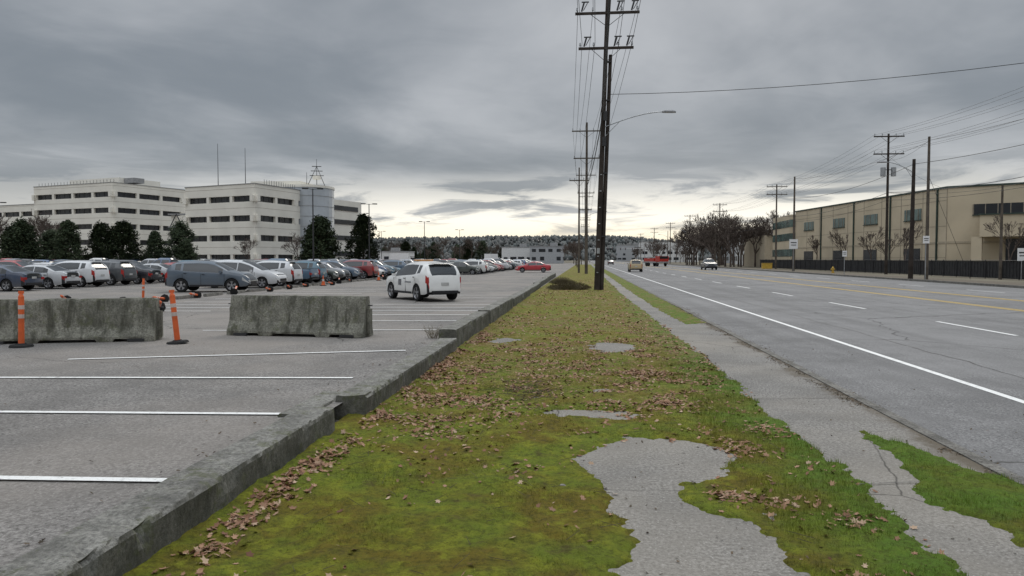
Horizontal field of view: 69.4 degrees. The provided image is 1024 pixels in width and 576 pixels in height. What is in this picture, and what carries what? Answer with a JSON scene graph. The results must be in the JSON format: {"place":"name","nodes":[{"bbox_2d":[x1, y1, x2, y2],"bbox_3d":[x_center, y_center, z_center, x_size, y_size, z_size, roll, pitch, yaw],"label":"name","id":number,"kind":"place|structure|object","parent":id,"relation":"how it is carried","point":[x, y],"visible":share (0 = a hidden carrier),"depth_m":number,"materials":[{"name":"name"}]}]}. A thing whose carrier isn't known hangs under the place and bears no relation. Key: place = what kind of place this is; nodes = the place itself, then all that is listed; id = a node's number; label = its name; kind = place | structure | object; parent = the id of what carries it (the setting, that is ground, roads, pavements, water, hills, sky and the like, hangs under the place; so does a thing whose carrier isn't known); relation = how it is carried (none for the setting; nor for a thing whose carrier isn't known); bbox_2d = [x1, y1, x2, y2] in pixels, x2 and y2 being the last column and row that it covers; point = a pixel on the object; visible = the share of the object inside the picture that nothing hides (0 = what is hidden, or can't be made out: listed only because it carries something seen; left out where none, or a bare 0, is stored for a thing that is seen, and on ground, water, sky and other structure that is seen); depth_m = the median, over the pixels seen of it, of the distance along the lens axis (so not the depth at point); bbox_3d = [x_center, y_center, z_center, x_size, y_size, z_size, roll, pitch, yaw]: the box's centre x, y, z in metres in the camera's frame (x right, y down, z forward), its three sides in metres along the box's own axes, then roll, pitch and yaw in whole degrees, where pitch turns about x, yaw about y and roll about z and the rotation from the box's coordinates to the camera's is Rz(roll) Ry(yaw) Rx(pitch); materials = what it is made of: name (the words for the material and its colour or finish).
{"place":"outdoors","nodes":[
{"label":"outdoors","id":0,"kind":"place"},
{"bbox_2d":[0,260,30,266],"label":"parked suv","id":1,"kind":"object","parent":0,"point":[14,262],"visible":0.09,"depth_m":64.91,"materials":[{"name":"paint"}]},
{"bbox_2d":[152,258,177,263],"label":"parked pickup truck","id":2,"kind":"object","parent":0,"point":[164,260],"visible":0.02,"depth_m":67.56,"materials":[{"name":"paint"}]},
{"bbox_2d":[0,263,576,566],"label":"parking lot","id":3,"kind":"structure","parent":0,"point":[136,445],"depth_m":9.07,"materials":[{"name":"asphalt"}]},
{"bbox_2d":[9,291,33,347],"bbox_3d":[-8.627,0.542,12.985,0.370,0.985,0.370,-1,3,-26],"label":"orange delineator post","id":4,"kind":"object","parent":3,"relation":"on","point":[21,343],"visible":1,"depth_m":12.95,"materials":[{"name":"plastic"}]},
{"bbox_2d":[0,265,43,290],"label":"parked sedan","id":5,"kind":"object","parent":3,"relation":"on","point":[11,277],"visible":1,"depth_m":41.00,"materials":[{"name":"paint"}]},
{"bbox_2d":[0,216,47,259],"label":"evergreen tree","id":6,"kind":"object","parent":3,"relation":"on","point":[22,230],"visible":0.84,"depth_m":113.83,"materials":[{"name":"green plant"}]},
{"bbox_2d":[21,264,81,288],"bbox_3d":[-28.938,-0.712,45.046,4.770,1.462,2.100,0,2,6],"label":"parked sedan","id":7,"kind":"object","parent":3,"relation":"on","point":[53,275],"visible":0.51,"depth_m":44.23,"materials":[{"name":"paint"}]},
{"bbox_2d":[33,229,71,259],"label":"evergreen tree","id":8,"kind":"object","parent":3,"relation":"on","point":[46,248],"visible":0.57,"depth_m":115.30,"materials":[{"name":"green plant"}]},
{"bbox_2d":[45,219,86,259],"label":"evergreen tree","id":9,"kind":"object","parent":3,"relation":"on","point":[67,235],"visible":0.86,"depth_m":114.27,"materials":[{"name":"green plant"}]},
{"bbox_2d":[39,260,109,286],"bbox_3d":[-28.655,-0.940,47.925,4.570,1.692,2.140,0,2,6],"label":"parked suv","id":10,"kind":"object","parent":3,"relation":"on","point":[95,273],"visible":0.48,"depth_m":47.13,"materials":[{"name":"paint"}]},
{"bbox_2d":[0,297,163,343],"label":"concrete jersey barrier","id":11,"kind":"object","parent":3,"relation":"on","point":[138,319],"visible":0.94,"depth_m":13.77,"materials":[{"name":"concrete"}]},
{"bbox_2d":[77,220,119,259],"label":"evergreen tree","id":12,"kind":"object","parent":3,"relation":"on","point":[97,237],"visible":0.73,"depth_m":116.46,"materials":[{"name":"green plant"}]},
{"bbox_2d":[73,260,136,284],"bbox_3d":[-28.362,-1.057,50.908,4.570,1.692,2.140,0,2,6],"label":"parked suv","id":13,"kind":"object","parent":3,"relation":"on","point":[124,272],"visible":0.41,"depth_m":50.09,"materials":[{"name":"paint"}]},
{"bbox_2d":[99,220,147,260],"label":"evergreen tree","id":14,"kind":"object","parent":3,"relation":"on","point":[126,229],"visible":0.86,"depth_m":117.42,"materials":[{"name":"green plant"}]},
{"bbox_2d":[103,263,162,283],"bbox_3d":[-28.079,-1.056,53.797,4.770,1.462,2.100,0,2,6],"label":"parked sedan","id":15,"kind":"object","parent":3,"relation":"on","point":[149,274],"visible":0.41,"depth_m":53.01,"materials":[{"name":"paint"}]},
{"bbox_2d":[141,230,169,259],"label":"evergreen tree","id":16,"kind":"object","parent":3,"relation":"on","point":[152,250],"visible":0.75,"depth_m":124.59,"materials":[{"name":"green plant"}]},
{"bbox_2d":[143,263,169,282],"bbox_3d":[-27.777,-1.177,56.880,4.770,1.462,2.100,0,2,6],"label":"parked sedan","id":17,"kind":"object","parent":3,"relation":"on","point":[163,268],"visible":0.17,"depth_m":56.04,"materials":[{"name":"paint"}]},
{"bbox_2d":[166,290,188,344],"bbox_3d":[-6.131,0.528,13.544,0.368,0.998,0.370,-2,3,-39],"label":"orange delineator post","id":18,"kind":"object","parent":3,"relation":"on","point":[177,340],"visible":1,"depth_m":13.49,"materials":[{"name":"plastic"}]},
{"bbox_2d":[163,218,198,259],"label":"evergreen tree","id":19,"kind":"object","parent":3,"relation":"on","point":[179,232],"visible":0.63,"depth_m":128.37,"materials":[{"name":"green plant"}]},
{"bbox_2d":[171,239,199,259],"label":"evergreen tree","id":20,"kind":"object","parent":3,"relation":"on","point":[186,248],"visible":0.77,"depth_m":126.23,"materials":[{"name":"green plant"}]},
{"bbox_2d":[165,261,257,291],"bbox_3d":[-16.512,-0.657,40.710,4.570,1.692,2.140,0,2,-2],"label":"parked suv","id":21,"kind":"object","parent":3,"relation":"on","point":[187,275],"visible":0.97,"depth_m":39.85,"materials":[{"name":"paint"}]},
{"bbox_2d":[4,313,429,543],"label":"lot litter","id":22,"kind":"object","parent":3,"relation":"on","point":[40,541],"visible":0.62,"depth_m":6.54,"materials":[{"name":"plant"}]},
{"bbox_2d":[0,307,477,481],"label":"parking stall lines","id":23,"kind":"object","parent":3,"relation":"on","point":[83,478],"visible":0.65,"depth_m":7.42,"materials":[{"name":"white paint"}]},
{"bbox_2d":[233,238,257,259],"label":"bare tree","id":24,"kind":"object","parent":3,"relation":"on","point":[245,247],"visible":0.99,"depth_m":132.19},
{"bbox_2d":[210,260,287,287],"bbox_3d":[-16.771,-0.905,46.257,5.050,1.752,2.250,0,2,3],"label":"parked minivan","id":25,"kind":"object","parent":3,"relation":"on","point":[265,276],"visible":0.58,"depth_m":45.44,"materials":[{"name":"paint"}]},
{"bbox_2d":[183,144,360,259],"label":"white office block","id":26,"kind":"structure","parent":3,"relation":"on","point":[269,217],"depth_m":148.42,"materials":[{"name":"beige concrete"}]},
{"bbox_2d":[257,260,302,285],"bbox_3d":[-16.449,-1.000,49.440,4.570,1.692,2.140,0,2,6],"label":"parked suv","id":27,"kind":"object","parent":3,"relation":"on","point":[292,271],"visible":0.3,"depth_m":48.62,"materials":[{"name":"paint"}]},
{"bbox_2d":[280,232,302,258],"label":"bare tree","id":28,"kind":"object","parent":3,"relation":"on","point":[296,243],"visible":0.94,"depth_m":135.05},
{"bbox_2d":[266,258,319,284],"bbox_3d":[-16.744,-1.193,52.578,5.750,1.832,2.280,0,2,6],"label":"parked pickup truck","id":29,"kind":"object","parent":3,"relation":"on","point":[309,274],"visible":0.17,"depth_m":51.95,"materials":[{"name":"paint"}]},
{"bbox_2d":[227,295,372,337],"bbox_3d":[-4.311,0.552,15.005,3.130,0.809,0.660,0,2,10],"label":"concrete jersey barrier","id":30,"kind":"object","parent":3,"relation":"on","point":[342,316],"visible":1,"depth_m":14.82,"materials":[{"name":"concrete"}]},
{"bbox_2d":[277,391,342,416],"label":"concrete wall","id":31,"kind":"structure","parent":3,"relation":"on","point":[324,398],"depth_m":7.89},
{"bbox_2d":[296,261,326,282],"bbox_3d":[-16.214,-1.216,55.545,4.368,1.646,2.122,0,2,5],"label":"parked suv","id":32,"kind":"object","parent":3,"relation":"on","point":[321,267],"visible":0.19,"depth_m":54.81,"materials":[{"name":"paint"}]},
{"bbox_2d":[302,188,322,260],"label":"parking lot lamp","id":33,"kind":"object","parent":3,"relation":"on","point":[313,219],"visible":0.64,"depth_m":86.39,"materials":[{"name":"metal"}]},
{"bbox_2d":[299,215,351,259],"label":"evergreen tree","id":34,"kind":"object","parent":3,"relation":"on","point":[323,236],"visible":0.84,"depth_m":128.32,"materials":[{"name":"green plant"}]},
{"bbox_2d":[325,265,343,281],"bbox_3d":[-15.392,-1.254,58.439,3.961,1.493,1.983,0,2,7],"label":"parked hatchback","id":35,"kind":"object","parent":3,"relation":"on","point":[333,274],"visible":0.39,"depth_m":57.52,"materials":[{"name":"paint"}]},
{"bbox_2d":[321,262,349,279],"bbox_3d":[-15.501,-1.399,61.333,3.899,1.556,2.027,0,2,8],"label":"parked hatchback","id":36,"kind":"object","parent":3,"relation":"on","point":[346,273],"visible":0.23,"depth_m":60.91,"materials":[{"name":"paint"}]},
{"bbox_2d":[315,260,363,279],"bbox_3d":[-15.265,-1.556,63.993,4.563,1.662,2.196,0,2,4],"label":"parked suv","id":37,"kind":"object","parent":3,"relation":"on","point":[355,273],"visible":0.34,"depth_m":63.24,"materials":[{"name":"paint"}]},
{"bbox_2d":[343,260,378,278],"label":"parked suv","id":38,"kind":"object","parent":3,"relation":"on","point":[369,269],"visible":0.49,"depth_m":65.95,"materials":[{"name":"paint"}]},
{"bbox_2d":[344,213,380,259],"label":"evergreen tree","id":39,"kind":"object","parent":3,"relation":"on","point":[360,231],"visible":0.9,"depth_m":130.03,"materials":[{"name":"green plant"}]},
{"bbox_2d":[359,260,397,276],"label":"parked suv","id":40,"kind":"object","parent":3,"relation":"on","point":[393,269],"visible":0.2,"depth_m":74.63,"materials":[{"name":"paint"}]},
{"bbox_2d":[365,248,414,259],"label":"white warehouse","id":41,"kind":"structure","parent":3,"relation":"on","point":[385,255],"depth_m":261.52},
{"bbox_2d":[383,260,407,267],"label":"parked suv","id":42,"kind":"object","parent":3,"relation":"on","point":[398,263],"visible":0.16,"depth_m":80.10,"materials":[{"name":"paint"}]},
{"bbox_2d":[390,253,414,259],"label":"white box truck","id":43,"kind":"object","parent":3,"relation":"on","point":[396,256],"visible":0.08,"depth_m":210.68,"materials":[{"name":"metal"}]},
{"bbox_2d":[386,259,460,300],"bbox_3d":[-4.011,-0.385,32.854,2.140,1.765,4.570,-1,3,-32],"label":"white patrol suv","id":44,"kind":"object","parent":3,"relation":"on","point":[419,279],"visible":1,"depth_m":31.26,"materials":[{"name":"paint"}]},
{"bbox_2d":[452,261,480,274],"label":"parked hatchback","id":45,"kind":"object","parent":3,"relation":"on","point":[462,266],"visible":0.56,"depth_m":84.21,"materials":[{"name":"paint"}]},
{"bbox_2d":[459,260,488,273],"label":"parked suv","id":46,"kind":"object","parent":3,"relation":"on","point":[482,266],"visible":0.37,"depth_m":86.84,"materials":[{"name":"paint"}]},
{"bbox_2d":[478,298,512,323],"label":"concrete curb","id":47,"kind":"structure","parent":3,"relation":"on","point":[496,310],"depth_m":21.36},
{"bbox_2d":[501,244,529,259],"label":"white warehouse","id":48,"kind":"structure","parent":3,"relation":"on","point":[522,251],"depth_m":309.98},
{"bbox_2d":[507,289,529,306],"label":"concrete wall","id":49,"kind":"structure","parent":3,"relation":"on","point":[520,296],"depth_m":29.25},
{"bbox_2d":[515,261,550,272],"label":"parked sedan","id":50,"kind":"object","parent":3,"relation":"on","point":[534,266],"visible":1,"depth_m":97.30,"materials":[{"name":"paint"}]},
{"bbox_2d":[529,243,563,262],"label":"grey office building","id":51,"kind":"structure","parent":3,"relation":"on","point":[551,253],"depth_m":290.78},
{"bbox_2d":[379,239,635,259],"bbox_3d":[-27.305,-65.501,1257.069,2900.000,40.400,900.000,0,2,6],"label":"hills","id":52,"kind":"structure","parent":0,"point":[563,241],"depth_m":1159.28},
{"bbox_2d":[372,234,721,260],"bbox_3d":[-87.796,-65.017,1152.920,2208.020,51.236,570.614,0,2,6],"label":"hillside trees","id":53,"kind":"object","parent":52,"relation":"on","point":[505,241],"visible":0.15,"depth_m":1167.40,"materials":[{"name":"plant"}]},
{"bbox_2d":[0,0,1023,239],"label":"sky","id":54,"kind":"structure","parent":0,"point":[451,115],"materials":[{"name":"grey"}]},
{"bbox_2d":[564,260,716,262],"bbox_3d":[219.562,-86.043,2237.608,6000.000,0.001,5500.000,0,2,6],"label":"ground","id":55,"kind":"structure","parent":0,"point":[570,261],"depth_m":541.34,"materials":[{"name":"asphalt"}]},
{"bbox_2d":[26,209,59,240],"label":"bare tree","id":56,"kind":"object","parent":55,"relation":"on","point":[44,222],"visible":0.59,"depth_m":125.16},
{"bbox_2d":[0,177,185,259],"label":"stepped office building","id":57,"kind":"structure","parent":55,"relation":"on","point":[145,208],"depth_m":180.92,"materials":[{"name":"beige concrete"}]},
{"bbox_2d":[428,241,441,258],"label":"evergreen tree","id":58,"kind":"object","parent":55,"relation":"on","point":[433,255],"visible":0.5,"depth_m":448.29,"materials":[{"name":"green plant"}]},
{"bbox_2d":[461,242,477,259],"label":"evergreen tree","id":59,"kind":"object","parent":55,"relation":"on","point":[467,255],"visible":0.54,"depth_m":419.91,"materials":[{"name":"green plant"}]},
{"bbox_2d":[473,240,492,259],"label":"evergreen tree","id":60,"kind":"object","parent":55,"relation":"on","point":[480,253],"visible":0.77,"depth_m":439.44,"materials":[{"name":"green plant"}]},
{"bbox_2d":[667,220,697,264],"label":"bare tree","id":61,"kind":"object","parent":55,"relation":"on","point":[688,231],"visible":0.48,"depth_m":207.93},
{"bbox_2d":[690,234,706,264],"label":"bare tree","id":62,"kind":"object","parent":55,"relation":"on","point":[694,242],"visible":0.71,"depth_m":190.72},
{"bbox_2d":[682,222,719,258],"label":"bare tree","id":63,"kind":"object","parent":55,"relation":"on","point":[703,231],"visible":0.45,"depth_m":169.60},
{"bbox_2d":[683,212,737,259],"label":"bare tree","id":64,"kind":"object","parent":55,"relation":"on","point":[711,218],"visible":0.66,"depth_m":159.94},
{"bbox_2d":[698,214,742,266],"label":"bare tree","id":65,"kind":"object","parent":55,"relation":"on","point":[724,251],"visible":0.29,"depth_m":159.88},
{"bbox_2d":[702,208,739,266],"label":"bare tree","id":66,"kind":"object","parent":55,"relation":"on","point":[728,225],"visible":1,"depth_m":150.46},
{"bbox_2d":[591,262,1023,484],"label":"kerb","id":67,"kind":"structure","parent":55,"relation":"on","point":[980,460],"depth_m":8.27,"materials":[{"name":"concrete"}]},
{"bbox_2d":[623,261,1023,288],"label":"kerb","id":68,"kind":"structure","parent":55,"relation":"on","point":[981,284],"depth_m":61.88,"materials":[{"name":"concrete"}]},
{"bbox_2d":[335,262,1023,575],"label":"sidewalk","id":69,"kind":"structure","parent":0,"point":[695,540],"depth_m":5.98,"materials":[{"name":"concrete"}]},
{"bbox_2d":[0,407,334,575],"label":"concrete wall","id":70,"kind":"structure","parent":69,"relation":"on","point":[124,537],"depth_m":4.51,"materials":[{"name":"concrete"}]},
{"bbox_2d":[335,338,456,419],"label":"concrete wall","id":71,"kind":"structure","parent":69,"relation":"on","point":[371,393],"depth_m":9.30,"materials":[{"name":"concrete"}]},
{"bbox_2d":[438,311,488,346],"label":"concrete wall","id":72,"kind":"structure","parent":69,"relation":"on","point":[463,329],"depth_m":15.48,"materials":[{"name":"concrete"}]},
{"bbox_2d":[122,264,1023,575],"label":"grass verge","id":73,"kind":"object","parent":69,"relation":"on","point":[432,552],"depth_m":5.60,"materials":[{"name":"plant"}]},
{"bbox_2d":[152,317,943,575],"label":"fallen leaves","id":74,"kind":"object","parent":73,"relation":"on","point":[317,463],"depth_m":8.24,"materials":[{"name":"plant"}]},
{"bbox_2d":[545,280,590,289],"bbox_3d":[3.203,-0.175,41.879,2.973,0.530,2.298,0,2,6],"label":"dry shrub","id":75,"kind":"object","parent":73,"relation":"on","point":[564,285],"visible":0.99,"depth_m":41.52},
{"bbox_2d":[499,279,652,325],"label":"fallen leaves","id":76,"kind":"object","parent":73,"relation":"on","point":[580,308],"visible":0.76,"depth_m":25.16,"materials":[{"name":"brown plant"}]},
{"bbox_2d":[569,167,588,272],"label":"utility pole","id":77,"kind":"object","parent":73,"relation":"on","point":[578,180],"visible":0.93,"depth_m":91.26,"materials":[{"name":"brown wood"}]},
{"bbox_2d":[572,122,598,273],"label":"utility pole","id":78,"kind":"object","parent":73,"relation":"on","point":[586,216],"visible":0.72,"depth_m":85.10,"materials":[{"name":"brown wood"}]},
{"bbox_2d":[575,0,675,289],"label":"utility pole","id":79,"kind":"object","parent":73,"relation":"on","point":[601,223],"visible":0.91,"depth_m":40.87,"materials":[{"name":"brown wood"}]},
{"bbox_2d":[573,0,1023,277],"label":"overhead power lines","id":80,"kind":"structure","parent":79,"relation":"attached to","point":[607,33],"depth_m":59.01,"materials":[{"name":"black metal"}]},
{"bbox_2d":[588,260,1023,476],"bbox_3d":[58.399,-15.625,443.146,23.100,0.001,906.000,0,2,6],"label":"road","id":81,"kind":"structure","parent":0,"point":[910,323],"depth_m":17.48,"materials":[{"name":"asphalt"}]},
{"bbox_2d":[627,259,642,271],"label":"tan suv on road","id":82,"kind":"object","parent":81,"relation":"on","point":[634,264],"visible":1,"depth_m":100.69,"materials":[{"name":"paint"}]},
{"bbox_2d":[643,256,668,265],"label":"red fire truck","id":83,"kind":"object","parent":81,"relation":"on","point":[655,260],"visible":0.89,"depth_m":176.31,"materials":[{"name":"paint"}]},
{"bbox_2d":[701,259,717,269],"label":"car","id":84,"kind":"object","parent":81,"relation":"on","point":[709,263],"visible":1,"depth_m":119.83,"materials":[{"name":"paint"}]},
{"bbox_2d":[592,261,1023,402],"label":"road markings","id":85,"kind":"object","parent":81,"relation":"on","point":[969,384],"visible":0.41,"depth_m":18.40,"materials":[{"name":"white paint"}]},
{"bbox_2d":[618,304,1023,572],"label":"kerb litter","id":86,"kind":"object","parent":81,"relation":"on","point":[860,404],"visible":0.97,"depth_m":9.26,"materials":[{"name":"plant"}]},
{"bbox_2d":[626,261,1023,285],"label":"sidewalk","id":87,"kind":"structure","parent":0,"point":[987,282],"depth_m":66.21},
{"bbox_2d":[792,177,795,270],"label":"utility pole","id":88,"kind":"object","parent":87,"relation":"on","point":[793,266],"visible":0.66,"depth_m":100.38,"materials":[{"name":"brown wood"}]},
{"bbox_2d":[877,159,915,278],"bbox_3d":[31.866,-5.569,61.514,3.051,10.203,0.386,0,2,6],"label":"street light","id":89,"kind":"object","parent":87,"relation":"on","point":[911,246],"visible":0.97,"depth_m":61.28,"materials":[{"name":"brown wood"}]},
{"bbox_2d":[924,136,930,278],"bbox_3d":[33.616,-6.303,59.805,0.290,11.800,0.290,0,2,6],"label":"utility pole","id":90,"kind":"object","parent":87,"relation":"on","point":[927,203],"visible":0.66,"depth_m":59.71,"materials":[{"name":"brown wood"}]},
{"bbox_2d":[668,262,1023,282],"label":"verge","id":91,"kind":"structure","parent":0,"point":[961,278],"depth_m":80.40,"materials":[{"name":"plant"}]},
{"bbox_2d":[616,243,638,260],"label":"grey warehouse","id":92,"kind":"structure","parent":91,"relation":"on","point":[623,254],"depth_m":543.89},
{"bbox_2d":[638,239,697,261],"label":"white warehouse","id":93,"kind":"structure","parent":91,"relation":"on","point":[673,256],"depth_m":400.68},
{"bbox_2d":[718,223,749,266],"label":"bare tree","id":94,"kind":"object","parent":91,"relation":"on","point":[736,233],"visible":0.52,"depth_m":157.77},
{"bbox_2d":[734,216,760,266],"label":"bare tree","id":95,"kind":"object","parent":91,"relation":"on","point":[745,234],"visible":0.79,"depth_m":155.80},
{"bbox_2d":[738,218,772,266],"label":"bare tree","id":96,"kind":"object","parent":91,"relation":"on","point":[760,230],"visible":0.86,"depth_m":151.50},
{"bbox_2d":[745,210,789,235],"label":"bare tree","id":97,"kind":"object","parent":91,"relation":"on","point":[772,215],"visible":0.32,"depth_m":154.96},
{"bbox_2d":[766,184,787,268],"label":"utility pole","id":98,"kind":"object","parent":91,"relation":"on","point":[772,194],"visible":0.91,"depth_m":124.80,"materials":[{"name":"brown wood"}]},
{"bbox_2d":[828,228,848,259],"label":"bare tree","id":99,"kind":"object","parent":91,"relation":"on","point":[838,239],"visible":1,"depth_m":104.58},
{"bbox_2d":[857,226,884,259],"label":"bare tree","id":100,"kind":"object","parent":91,"relation":"on","point":[873,235],"visible":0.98,"depth_m":94.66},
{"bbox_2d":[744,182,1023,266],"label":"beige industrial building","id":101,"kind":"structure","parent":91,"relation":"on","point":[967,215],"depth_m":93.03,"materials":[{"name":"concrete"}]},
{"bbox_2d":[873,133,904,273],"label":"utility pole","id":102,"kind":"object","parent":91,"relation":"on","point":[883,171],"visible":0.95,"depth_m":80.88,"materials":[{"name":"brown wood"}]},
{"bbox_2d":[874,233,903,259],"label":"bare tree","id":103,"kind":"object","parent":91,"relation":"on","point":[889,240],"visible":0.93,"depth_m":88.78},
{"bbox_2d":[760,259,1023,279],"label":"black slat fence","id":104,"kind":"object","parent":91,"relation":"on","point":[985,269],"visible":0.85,"depth_m":75.36,"materials":[{"name":"metal"}]},
{"bbox_2d":[903,221,924,260],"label":"bare tree","id":105,"kind":"object","parent":91,"relation":"on","point":[906,234],"visible":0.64,"depth_m":84.09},
{"bbox_2d":[998,185,1003,279],"bbox_3d":[40.003,-4.427,60.458,0.251,8.000,0.251,0,2,6],"label":"utility pole","id":106,"kind":"object","parent":91,"relation":"on","point":[1001,242],"visible":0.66,"depth_m":60.41,"materials":[{"name":"brown wood"}]},
{"bbox_2d":[983,213,1023,259],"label":"bare tree","id":107,"kind":"object","parent":91,"relation":"on","point":[1008,229],"visible":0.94,"depth_m":64.13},
{"bbox_2d":[1017,248,1023,279],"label":"street sign","id":108,"kind":"object","parent":91,"relation":"on","point":[1020,254],"visible":0.85,"depth_m":58.26,"materials":[{"name":"white metal"}]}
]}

